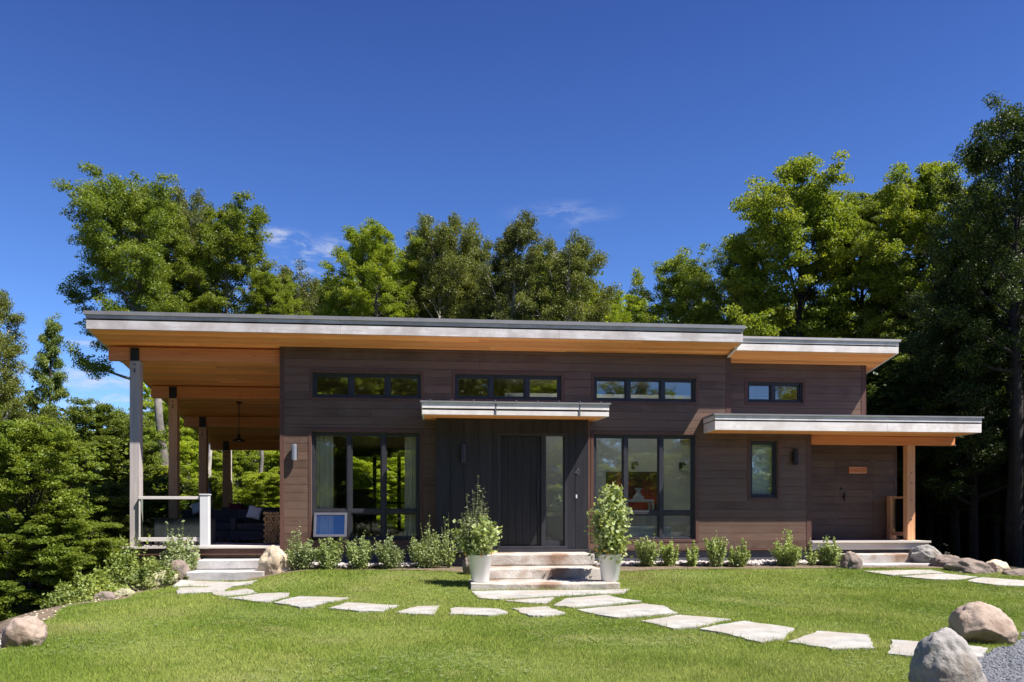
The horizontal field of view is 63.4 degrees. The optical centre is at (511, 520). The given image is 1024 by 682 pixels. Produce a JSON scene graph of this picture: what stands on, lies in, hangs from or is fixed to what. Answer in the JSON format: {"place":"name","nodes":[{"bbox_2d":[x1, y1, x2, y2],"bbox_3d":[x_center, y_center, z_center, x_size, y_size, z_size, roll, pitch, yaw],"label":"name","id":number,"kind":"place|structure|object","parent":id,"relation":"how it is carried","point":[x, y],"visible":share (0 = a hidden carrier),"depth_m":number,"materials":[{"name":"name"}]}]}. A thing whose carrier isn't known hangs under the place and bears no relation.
{"place":"outdoors","nodes":[
{"label":"outdoors","id":0,"kind":"place"},
{"bbox_2d":[0,565,1023,681],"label":"lawn","id":1,"kind":"structure","parent":0,"point":[539,663],"depth_m":8.74,"materials":[{"name":"plant"}]},
{"bbox_2d":[274,596,347,608],"bbox_3d":[-2.786,1.135,11.137,0.781,0.126,1.118,0,0,14],"label":"flagstone","id":2,"kind":"object","parent":1,"relation":"on","point":[307,602],"visible":0.61,"depth_m":11.10,"materials":[{"name":"stone"}]},
{"bbox_2d":[329,602,398,612],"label":"flagstone","id":3,"kind":"object","parent":1,"relation":"on","point":[365,607],"visible":0.6,"depth_m":10.54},
{"bbox_2d":[468,579,619,589],"bbox_3d":[0.487,1.073,13.288,2.343,0.208,1.031,0,0,-5],"label":"stone step","id":4,"kind":"object","parent":1,"relation":"on","point":[561,584],"visible":0.52,"depth_m":12.85,"materials":[{"name":"stone"}]},
{"bbox_2d":[468,554,491,581],"bbox_3d":[-0.500,0.753,13.091,0.384,0.430,0.384,0,0,-5],"label":"planter","id":5,"kind":"object","parent":4,"relation":"on","point":[480,566],"visible":0.85,"depth_m":12.95,"materials":[{"name":"ceramic"}]},
{"bbox_2d":[448,475,502,557],"bbox_3d":[-0.504,-0.064,13.092,0.872,1.329,0.696,0,0,40],"label":"potted plant","id":6,"kind":"object","parent":5,"relation":"in","point":[476,538],"visible":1,"depth_m":13.00,"materials":[{"name":"green plant"}]},
{"bbox_2d":[489,565,600,579],"bbox_3d":[0.476,0.896,14.189,1.948,0.204,1.028,0,0,-5],"label":"stone step","id":7,"kind":"object","parent":4,"relation":"on","point":[550,572],"visible":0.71,"depth_m":13.71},
{"bbox_2d":[491,552,593,565],"bbox_3d":[0.491,0.698,15.083,1.865,0.216,0.975,0,0,-5],"label":"stone step","id":8,"kind":"object","parent":7,"relation":"on","point":[538,558],"visible":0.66,"depth_m":14.62,"materials":[{"name":"stone"}]},
{"bbox_2d":[599,554,621,580],"bbox_3d":[1.571,0.753,13.286,0.384,0.430,0.384,0,0,-5],"label":"planter","id":9,"kind":"object","parent":4,"relation":"on","point":[609,570],"visible":0.78,"depth_m":13.15,"materials":[{"name":"ceramic"}]},
{"bbox_2d":[583,483,635,563],"bbox_3d":[1.611,0.024,13.253,0.733,1.334,0.815,0,0,-14],"label":"potted plant","id":10,"kind":"object","parent":9,"relation":"in","point":[610,526],"visible":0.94,"depth_m":13.14,"materials":[{"name":"green plant"}]},
{"bbox_2d":[472,589,629,600],"bbox_3d":[0.690,1.114,12.091,2.468,0.134,1.022,0,0,-11],"label":"flagstone","id":11,"kind":"object","parent":1,"relation":"on","point":[497,594],"visible":0.54,"depth_m":12.14,"materials":[{"name":"stone"}]},
{"bbox_2d":[554,595,640,607],"bbox_3d":[1.041,1.148,11.341,1.364,0.140,0.847,0,0,-32],"label":"flagstone","id":12,"kind":"object","parent":1,"relation":"on","point":[592,601],"visible":0.69,"depth_m":11.21,"materials":[{"name":"stone"}]},
{"bbox_2d":[576,603,677,618],"bbox_3d":[1.512,1.170,10.411,1.137,0.141,0.915,0,0,-28],"label":"flagstone","id":13,"kind":"object","parent":1,"relation":"on","point":[641,610],"visible":0.7,"depth_m":10.35,"materials":[{"name":"stone"}]},
{"bbox_2d":[640,615,730,629],"bbox_3d":[1.896,1.189,9.377,0.768,0.108,1.189,0,0,37],"label":"flagstone","id":14,"kind":"object","parent":1,"relation":"on","point":[686,621],"visible":0.61,"depth_m":9.35,"materials":[{"name":"stone"}]},
{"bbox_2d":[700,621,793,643],"bbox_3d":[2.547,1.200,8.709,0.910,0.125,1.388,0,0,41],"label":"flagstone","id":15,"kind":"object","parent":1,"relation":"on","point":[755,632],"visible":0.63,"depth_m":8.65,"materials":[{"name":"stone"}]},
{"bbox_2d":[787,631,873,651],"bbox_3d":[3.198,1.213,8.060,0.770,0.122,1.034,0,0,38],"label":"flagstone","id":16,"kind":"object","parent":1,"relation":"on","point":[839,640],"visible":0.7,"depth_m":8.00,"materials":[{"name":"stone"}]},
{"bbox_2d":[887,639,987,657],"bbox_3d":[3.788,1.213,7.464,0.821,0.122,0.842,0,0,33],"label":"flagstone","id":17,"kind":"object","parent":1,"relation":"on","point":[908,647],"visible":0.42,"depth_m":7.51,"materials":[{"name":"stone"}]},
{"bbox_2d":[908,627,986,681],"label":"boulder","id":18,"kind":"object","parent":1,"relation":"on","point":[946,654],"visible":1,"depth_m":5.72,"materials":[{"name":"grey stone"}]},
{"bbox_2d":[948,601,1018,644],"bbox_3d":[4.578,1.027,8.057,0.605,0.486,0.500,0,0,-5],"label":"boulder","id":19,"kind":"object","parent":1,"relation":"on","point":[977,621],"visible":0.73,"depth_m":7.91,"materials":[{"name":"beige stone"}]},
{"bbox_2d":[0,0,1023,430],"label":"sky","id":20,"kind":"structure","parent":0,"point":[635,127],"materials":[{"name":"blue"}]},
{"bbox_2d":[223,548,1023,581],"bbox_3d":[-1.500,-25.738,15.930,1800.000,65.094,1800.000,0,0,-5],"label":"ground","id":21,"kind":"structure","parent":0,"point":[1011,567],"depth_m":15.99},
{"bbox_2d":[0,289,32,471],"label":"birch tree","id":22,"kind":"object","parent":21,"relation":"on","point":[9,385],"visible":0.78,"depth_m":15.68,"materials":[{"name":"green plant"}]},
{"bbox_2d":[0,408,78,586],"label":"aspen tree","id":23,"kind":"object","parent":21,"relation":"on","point":[28,417],"visible":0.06,"depth_m":17.81,"materials":[{"name":"green plant"}]},
{"bbox_2d":[5,311,92,603],"bbox_3d":[-10.543,-0.726,19.139,2.757,8.115,2.375,0,0,-34],"label":"hemlock tree","id":24,"kind":"object","parent":21,"relation":"on","point":[54,383],"visible":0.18,"depth_m":18.80,"materials":[{"name":"green plant"}]},
{"bbox_2d":[0,414,127,622],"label":"young tree","id":25,"kind":"object","parent":21,"relation":"on","point":[39,444],"visible":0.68,"depth_m":14.13,"materials":[{"name":"green plant"}]},
{"bbox_2d":[0,507,137,618],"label":"young tree","id":26,"kind":"object","parent":21,"relation":"on","point":[74,530],"visible":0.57,"depth_m":14.03,"materials":[{"name":"green plant"}]},
{"bbox_2d":[40,584,103,609],"bbox_3d":[-6.377,1.138,11.978,0.918,0.494,0.952,0,0,-5],"label":"wild bush","id":27,"kind":"object","parent":21,"relation":"on","point":[65,596],"visible":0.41,"depth_m":11.79,"materials":[{"name":"green plant"}]},
{"bbox_2d":[56,565,133,600],"bbox_3d":[-6.390,0.979,12.643,0.982,0.621,1.061,0,0,19],"label":"wild bush","id":28,"kind":"object","parent":21,"relation":"on","point":[93,583],"visible":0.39,"depth_m":12.55,"materials":[{"name":"green plant"}]},
{"bbox_2d":[0,580,202,648],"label":"lawn edge soil","id":29,"kind":"structure","parent":21,"relation":"on","point":[46,613],"depth_m":10.29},
{"bbox_2d":[0,616,47,647],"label":"boulder","id":30,"kind":"object","parent":29,"relation":"on","point":[26,631],"visible":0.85,"depth_m":7.70,"materials":[{"name":"beige stone"}]},
{"bbox_2d":[114,560,176,590],"bbox_3d":[-5.979,0.923,13.626,1.008,0.539,0.870,0,0,-5],"label":"wild bush","id":31,"kind":"object","parent":29,"relation":"on","point":[140,579],"visible":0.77,"depth_m":13.47,"materials":[{"name":"green plant"}]},
{"bbox_2d":[159,520,200,570],"bbox_3d":[-5.906,0.516,14.702,0.753,1.051,0.828,0,0,-17],"label":"wild bush","id":32,"kind":"object","parent":29,"relation":"on","point":[180,550],"visible":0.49,"depth_m":14.64,"materials":[{"name":"green plant"}]},
{"bbox_2d":[57,396,168,562],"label":"young tree","id":33,"kind":"object","parent":21,"relation":"on","point":[98,416],"visible":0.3,"depth_m":19.79,"materials":[{"name":"green plant"}]},
{"bbox_2d":[69,480,165,588],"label":"young tree","id":34,"kind":"object","parent":21,"relation":"on","point":[119,506],"visible":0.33,"depth_m":16.37,"materials":[{"name":"green plant"}]},
{"bbox_2d":[0,379,236,621],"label":"woods","id":35,"kind":"object","parent":21,"relation":"on","point":[113,468],"visible":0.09,"depth_m":19.48,"materials":[{"name":"green plant"}]},
{"bbox_2d":[92,534,158,582],"bbox_3d":[-6.395,0.719,13.772,1.094,1.102,1.146,0,0,-5],"label":"wild bush","id":36,"kind":"object","parent":21,"relation":"on","point":[117,570],"visible":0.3,"depth_m":13.71,"materials":[{"name":"green plant"}]},
{"bbox_2d":[103,406,168,537],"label":"maple tree","id":37,"kind":"object","parent":21,"relation":"on","point":[162,436],"visible":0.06,"depth_m":24.01,"materials":[{"name":"green plant"}]},
{"bbox_2d":[50,160,224,380],"bbox_3d":[-14.431,-1.472,31.799,6.941,23.785,6.169,0,0,27],"label":"maple tree","id":38,"kind":"object","parent":21,"relation":"on","point":[121,254],"visible":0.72,"depth_m":30.53,"materials":[{"name":"green plant"}]},
{"bbox_2d":[143,396,198,485],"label":"beech tree","id":39,"kind":"object","parent":21,"relation":"on","point":[149,404],"visible":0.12,"depth_m":29.46,"materials":[{"name":"green plant"}]},
{"bbox_2d":[137,184,229,417],"bbox_3d":[-14.342,-3.019,35.156,5.392,22.374,4.878,0,0,4],"label":"aspen tree","id":40,"kind":"object","parent":21,"relation":"on","point":[194,215],"visible":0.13,"depth_m":34.64,"materials":[{"name":"green plant"}]},
{"bbox_2d":[156,436,221,508],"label":"beech tree","id":41,"kind":"object","parent":21,"relation":"on","point":[187,451],"visible":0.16,"depth_m":26.63,"materials":[{"name":"green plant"}]},
{"bbox_2d":[183,472,238,548],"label":"beech tree","id":42,"kind":"object","parent":21,"relation":"on","point":[217,486],"visible":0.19,"depth_m":24.27,"materials":[{"name":"green plant"}]},
{"bbox_2d":[186,569,264,580],"bbox_3d":[-5.018,0.978,14.720,1.307,0.180,0.673,0,0,-5],"label":"stone step","id":43,"kind":"object","parent":21,"relation":"on","point":[229,575],"visible":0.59,"depth_m":14.40,"materials":[{"name":"stone"}]},
{"bbox_2d":[196,559,258,569],"bbox_3d":[-5.098,0.801,15.213,1.227,0.179,0.511,0,0,-5],"label":"stone step","id":44,"kind":"object","parent":43,"relation":"on","point":[212,564],"visible":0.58,"depth_m":14.96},
{"bbox_2d":[164,190,296,314],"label":"maple tree","id":45,"kind":"object","parent":21,"relation":"on","point":[225,239],"visible":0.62,"depth_m":32.30,"materials":[{"name":"green plant"}]},
{"bbox_2d":[211,450,272,505],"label":"beech tree","id":46,"kind":"object","parent":21,"relation":"on","point":[242,465],"visible":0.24,"depth_m":27.22,"materials":[{"name":"green plant"}]},
{"bbox_2d":[233,467,279,506],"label":"beech tree","id":47,"kind":"object","parent":21,"relation":"on","point":[259,491],"visible":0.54,"depth_m":24.53,"materials":[{"name":"green plant"}]},
{"bbox_2d":[234,267,312,315],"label":"maple tree","id":48,"kind":"object","parent":21,"relation":"on","point":[268,290],"visible":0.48,"depth_m":32.53,"materials":[{"name":"green plant"}]},
{"bbox_2d":[258,545,291,575],"bbox_3d":[-4.203,0.795,14.715,0.597,0.717,0.362,0,0,-5],"label":"boulder","id":49,"kind":"object","parent":21,"relation":"on","point":[273,559],"visible":0.63,"depth_m":14.59,"materials":[{"name":"beige stone"}]},
{"bbox_2d":[263,258,323,315],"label":"aspen tree","id":50,"kind":"object","parent":21,"relation":"on","point":[306,293],"visible":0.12,"depth_m":34.77,"materials":[{"name":"green plant"}]},
{"bbox_2d":[291,275,380,316],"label":"maple tree","id":51,"kind":"object","parent":21,"relation":"on","point":[322,290],"visible":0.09,"depth_m":33.52,"materials":[{"name":"green plant"}]},
{"bbox_2d":[315,217,425,496],"bbox_3d":[-5.141,-3.556,30.804,3.549,15.354,4.218,0,0,32],"label":"maple tree","id":52,"kind":"object","parent":21,"relation":"on","point":[366,252],"visible":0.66,"depth_m":29.99,"materials":[{"name":"green plant"}]},
{"bbox_2d":[353,457,404,528],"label":"beech tree","id":53,"kind":"object","parent":21,"relation":"on","point":[361,464],"visible":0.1,"depth_m":29.12,"materials":[{"name":"green plant"}]},
{"bbox_2d":[370,460,404,528],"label":"beech tree","id":54,"kind":"object","parent":21,"relation":"on","point":[391,486],"visible":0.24,"depth_m":26.70,"materials":[{"name":"green plant"}]},
{"bbox_2d":[143,258,685,528],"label":"woods","id":55,"kind":"object","parent":21,"relation":"on","point":[356,477],"depth_m":36.44,"materials":[{"name":"green plant"}]},
{"bbox_2d":[392,211,511,319],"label":"aspen tree","id":56,"kind":"object","parent":21,"relation":"on","point":[438,247],"visible":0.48,"depth_m":31.13,"materials":[{"name":"green plant"}]},
{"bbox_2d":[407,230,512,319],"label":"aspen tree","id":57,"kind":"object","parent":21,"relation":"on","point":[485,252],"visible":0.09,"depth_m":33.63,"materials":[{"name":"green plant"}]},
{"bbox_2d":[465,209,562,320],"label":"birch tree","id":58,"kind":"object","parent":21,"relation":"on","point":[513,270],"visible":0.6,"depth_m":30.57,"materials":[{"name":"green plant"}]},
{"bbox_2d":[83,310,983,569],"bbox_3d":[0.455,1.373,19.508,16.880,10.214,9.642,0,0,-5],"label":"house","id":59,"kind":"structure","parent":21,"relation":"on","point":[533,416],"depth_m":16.13,"materials":[{"name":"brown wood"}]},
{"bbox_2d":[138,494,210,548],"bbox_3d":[-6.292,0.018,15.453,1.290,1.025,0.174,0,0,-5],"label":"deck railing","id":60,"kind":"object","parent":59,"relation":"on","point":[204,538],"visible":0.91,"depth_m":15.43,"materials":[{"name":"white paint"}]},
{"bbox_2d":[153,518,216,543],"bbox_3d":[-6.436,0.203,16.344,1.060,0.495,0.590,0,0,-5],"label":"storage bench","id":61,"kind":"object","parent":59,"relation":"on","point":[191,526],"visible":0.68,"depth_m":16.07,"materials":[{"name":"grey"}]},
{"bbox_2d":[182,510,248,541],"bbox_3d":[-6.678,0.120,18.480,1.500,0.720,0.850,0,0,-5],"label":"outdoor sofa","id":62,"kind":"object","parent":59,"relation":"on","point":[223,530],"visible":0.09,"depth_m":18.71,"materials":[{"name":"grey fabric"}]},
{"bbox_2d":[230,510,277,542],"bbox_3d":[-5.571,0.120,17.957,0.850,0.720,0.800,0,0,-5],"label":"outdoor armchair","id":63,"kind":"object","parent":59,"relation":"on","point":[243,527],"visible":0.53,"depth_m":17.58,"materials":[{"name":"grey fabric"}]},
{"bbox_2d":[315,436,333,537],"bbox_3d":[-3.640,-0.630,15.953,0.406,2.180,0.092,0,0,-5],"label":"curtain","id":64,"kind":"object","parent":59,"relation":"hanging from","point":[324,473],"visible":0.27,"depth_m":15.96,"materials":[{"name":"beige fabric"}]},
{"bbox_2d":[353,489,374,535],"bbox_3d":[-3.656,-0.145,20.497,0.500,1.250,0.500,0,0,-5],"label":"dining chair","id":65,"kind":"object","parent":59,"relation":"on","point":[363,498],"visible":0.91,"depth_m":20.25,"materials":[{"name":"grey fabric"}]},
{"bbox_2d":[312,432,419,539],"bbox_3d":[-2.785,-0.656,15.820,2.040,2.055,0.237,0,0,-5],"label":"window","id":66,"kind":"structure","parent":59,"relation":"in","point":[348,512],"depth_m":15.85,"materials":[{"name":"metal"}]},
{"bbox_2d":[313,373,420,398],"bbox_3d":[-2.773,-2.571,15.892,2.040,0.474,0.097,0,0,-5],"label":"window","id":67,"kind":"structure","parent":59,"relation":"in","point":[351,377],"depth_m":15.87,"materials":[{"name":"metal"}]},
{"bbox_2d":[405,437,415,535],"bbox_3d":[-1.915,-0.630,16.116,0.339,2.180,0.092,0,0,-5],"label":"curtain","id":68,"kind":"object","parent":59,"relation":"hanging from","point":[410,481],"visible":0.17,"depth_m":16.11,"materials":[{"name":"beige fabric"}]},
{"bbox_2d":[455,374,560,399],"bbox_3d":[-0.077,-2.584,16.145,2.068,0.482,0.097,0,0,-5],"label":"window","id":69,"kind":"structure","parent":59,"relation":"in","point":[526,379],"depth_m":16.11,"materials":[{"name":"metal"}]},
{"bbox_2d":[501,436,540,544],"bbox_3d":[0.165,-0.560,15.603,0.764,2.061,0.123,0,0,-5],"label":"front door","id":70,"kind":"structure","parent":59,"relation":"in","point":[520,455],"depth_m":15.62,"materials":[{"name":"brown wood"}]},
{"bbox_2d":[606,472,656,509],"bbox_3d":[2.620,-0.621,17.897,1.191,0.859,0.049,0,0,-5],"label":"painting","id":71,"kind":"object","parent":59,"relation":"attached to","point":[646,482],"visible":0.39,"depth_m":17.89,"materials":[{"name":"multicoloured paint"}]},
{"bbox_2d":[594,377,694,401],"bbox_3d":[2.614,-2.577,16.399,2.046,0.470,0.097,0,0,-5],"label":"window","id":72,"kind":"structure","parent":59,"relation":"in","point":[627,381],"depth_m":16.37,"materials":[{"name":"metal"}]},
{"bbox_2d":[594,434,694,539],"bbox_3d":[2.604,-0.657,16.398,2.046,2.064,0.097,0,0,-5],"label":"window","id":73,"kind":"structure","parent":59,"relation":"in","point":[660,512],"depth_m":16.38,"materials":[{"name":"metal"}]},
{"bbox_2d":[752,445,771,493],"bbox_3d":[5.004,-1.027,16.735,0.544,1.099,0.015,0,0,-5],"label":"window pane","id":74,"kind":"object","parent":59,"relation":"attached to","point":[761,469],"depth_m":16.73,"materials":[{"name":"glass"}]},
{"bbox_2d":[750,441,775,497],"bbox_3d":[5.014,-1.022,16.626,0.563,1.129,0.095,0,0,-5],"label":"window","id":75,"kind":"structure","parent":59,"relation":"in","point":[773,443],"depth_m":16.60,"materials":[{"name":"metal"}]},
{"bbox_2d":[748,382,801,402],"bbox_3d":[5.345,-2.611,16.957,1.172,0.417,0.097,0,0,-5],"label":"window","id":76,"kind":"structure","parent":59,"relation":"in","point":[771,385],"depth_m":16.92,"materials":[{"name":"metal"}]},
{"bbox_2d":[835,449,872,539],"bbox_3d":[7.325,-0.559,17.727,0.835,1.953,0.084,0,0,-5],"label":"side door","id":77,"kind":"structure","parent":59,"relation":"in","point":[854,507],"depth_m":17.74,"materials":[{"name":"brown wood"}]},
{"bbox_2d":[887,496,902,538],"bbox_3d":[8.131,-0.058,17.455,0.140,0.925,0.649,0,0,-5],"label":"side railing","id":78,"kind":"object","parent":59,"relation":"on","point":[894,516],"visible":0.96,"depth_m":17.60,"materials":[{"name":"brown wood"}]},
{"bbox_2d":[515,229,622,321],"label":"aspen tree","id":79,"kind":"object","parent":21,"relation":"on","point":[576,265],"visible":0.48,"depth_m":29.46,"materials":[{"name":"green plant"}]},
{"bbox_2d":[245,564,942,580],"bbox_3d":[1.723,0.933,15.409,12.720,0.185,1.680,0,0,-5],"label":"garden bed","id":80,"kind":"object","parent":21,"relation":"on","point":[622,568],"visible":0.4,"depth_m":15.26,"materials":[{"name":"soil"}]},
{"bbox_2d":[284,526,316,569],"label":"shrub","id":81,"kind":"object","parent":80,"relation":"on","point":[302,558],"visible":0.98,"depth_m":14.66,"materials":[{"name":"green plant"}]},
{"bbox_2d":[313,537,343,568],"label":"shrub","id":82,"kind":"object","parent":80,"relation":"on","point":[327,558],"visible":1,"depth_m":14.78,"materials":[{"name":"green plant"}]},
{"bbox_2d":[345,530,373,568],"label":"shrub","id":83,"kind":"object","parent":80,"relation":"on","point":[360,558],"visible":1,"depth_m":14.79,"materials":[{"name":"green plant"}]},
{"bbox_2d":[372,531,408,568],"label":"shrub","id":84,"kind":"object","parent":80,"relation":"on","point":[388,556],"visible":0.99,"depth_m":14.82,"materials":[{"name":"green plant"}]},
{"bbox_2d":[407,515,452,568],"bbox_3d":[-1.505,0.385,14.971,0.814,0.970,0.751,0,0,33],"label":"shrub","id":85,"kind":"object","parent":80,"relation":"on","point":[431,557],"visible":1,"depth_m":14.91,"materials":[{"name":"green plant"}]},
{"bbox_2d":[292,559,839,568],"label":"river pebbles","id":86,"kind":"object","parent":80,"relation":"on","point":[634,563],"visible":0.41,"depth_m":15.76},
{"bbox_2d":[633,533,659,566],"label":"shrub","id":87,"kind":"object","parent":80,"relation":"on","point":[647,554],"visible":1,"depth_m":15.42,"materials":[{"name":"green plant"}]},
{"bbox_2d":[703,530,728,566],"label":"shrub","id":88,"kind":"object","parent":80,"relation":"on","point":[716,552],"visible":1,"depth_m":15.56,"materials":[{"name":"green plant"}]},
{"bbox_2d":[769,529,802,565],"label":"shrub","id":89,"kind":"object","parent":80,"relation":"on","point":[786,555],"visible":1,"depth_m":15.68,"materials":[{"name":"green plant"}]},
{"bbox_2d":[815,535,843,565],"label":"shrub","id":90,"kind":"object","parent":80,"relation":"on","point":[828,557],"visible":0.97,"depth_m":15.79,"materials":[{"name":"green plant"}]},
{"bbox_2d":[863,563,931,565],"bbox_3d":[7.250,0.912,15.998,1.514,0.178,0.521,0,0,-5],"label":"stone step","id":91,"kind":"object","parent":80,"relation":"on","point":[896,564],"visible":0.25,"depth_m":15.78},
{"bbox_2d":[839,553,914,562],"bbox_3d":[7.188,0.746,16.415,1.566,0.182,0.482,0,0,-5],"label":"stone step","id":92,"kind":"object","parent":91,"relation":"on","point":[886,557],"visible":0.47,"depth_m":16.20,"materials":[{"name":"stone"}]},
{"bbox_2d":[574,289,639,322],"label":"maple tree","id":93,"kind":"object","parent":21,"relation":"on","point":[616,307],"visible":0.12,"depth_m":35.71,"materials":[{"name":"green plant"}]},
{"bbox_2d":[627,242,742,324],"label":"maple tree","id":94,"kind":"object","parent":21,"relation":"on","point":[682,296],"visible":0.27,"depth_m":27.27,"materials":[{"name":"green plant"}]},
{"bbox_2d":[688,232,796,336],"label":"maple tree","id":95,"kind":"object","parent":21,"relation":"on","point":[710,312],"visible":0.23,"depth_m":25.73,"materials":[{"name":"green plant"}]},
{"bbox_2d":[715,149,896,375],"bbox_3d":[8.572,0.070,23.996,5.340,20.922,5.112,0,0,9],"label":"maple tree","id":96,"kind":"object","parent":21,"relation":"on","point":[816,202],"visible":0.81,"depth_m":22.98,"materials":[{"name":"green plant"}]},
{"bbox_2d":[802,182,906,337],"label":"maple tree","id":97,"kind":"object","parent":21,"relation":"on","point":[860,295],"visible":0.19,"depth_m":24.45,"materials":[{"name":"green plant"}]},
{"bbox_2d":[718,248,1023,566],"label":"woods","id":98,"kind":"object","parent":21,"relation":"on","point":[941,538],"visible":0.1,"depth_m":21.40,"materials":[{"name":"green plant"}]},
{"bbox_2d":[855,175,938,539],"bbox_3d":[11.272,-4.604,24.052,2.656,10.443,2.555,0,0,33],"label":"maple tree","id":99,"kind":"object","parent":21,"relation":"on","point":[871,208],"visible":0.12,"depth_m":23.73,"materials":[{"name":"green plant"}]},
{"bbox_2d":[853,307,942,509],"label":"maple tree","id":100,"kind":"object","parent":21,"relation":"on","point":[865,334],"visible":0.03,"depth_m":22.50,"materials":[{"name":"green plant"}]},
{"bbox_2d":[843,155,1002,372],"bbox_3d":[11.105,-1.956,22.093,4.301,15.656,3.619,0,0,23],"label":"maple tree","id":101,"kind":"object","parent":21,"relation":"on","point":[913,199],"visible":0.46,"depth_m":21.73,"materials":[{"name":"green plant"}]},
{"bbox_2d":[866,317,1005,545],"bbox_3d":[10.380,3.277,20.995,3.813,17.128,3.688,0,0,31],"label":"young tree","id":102,"kind":"object","parent":21,"relation":"on","point":[901,328],"visible":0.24,"depth_m":20.85,"materials":[{"name":"green plant"}]},
{"bbox_2d":[893,274,1023,560],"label":"shade tree","id":103,"kind":"object","parent":21,"relation":"on","point":[925,355],"visible":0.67,"depth_m":18.56,"materials":[{"name":"green plant"}]},
{"bbox_2d":[943,558,995,573],"bbox_3d":[8.398,0.944,15.134,0.880,0.523,0.693,0,0,-26],"label":"boulder","id":104,"kind":"object","parent":21,"relation":"on","point":[967,565],"visible":0.53,"depth_m":14.92,"materials":[{"name":"brown stone"}]},
{"bbox_2d":[922,90,1023,566],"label":"shade tree","id":105,"kind":"object","parent":21,"relation":"on","point":[995,153],"visible":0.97,"depth_m":17.42,"materials":[{"name":"green plant"}]},
{"bbox_2d":[930,186,1023,559],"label":"shade tree","id":106,"kind":"object","parent":21,"relation":"on","point":[995,540],"visible":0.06,"depth_m":20.89,"materials":[{"name":"green plant"}]},
{"bbox_2d":[1005,293,1012,565],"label":"tree trunk","id":107,"kind":"object","parent":21,"relation":"on","point":[1008,529],"visible":0.33,"depth_m":17.95,"materials":[{"name":"brown plant"}]},
{"bbox_2d":[977,631,1023,681],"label":"gravel","id":108,"kind":"structure","parent":0,"point":[999,664],"depth_m":6.90,"materials":[{"name":"gravel"}]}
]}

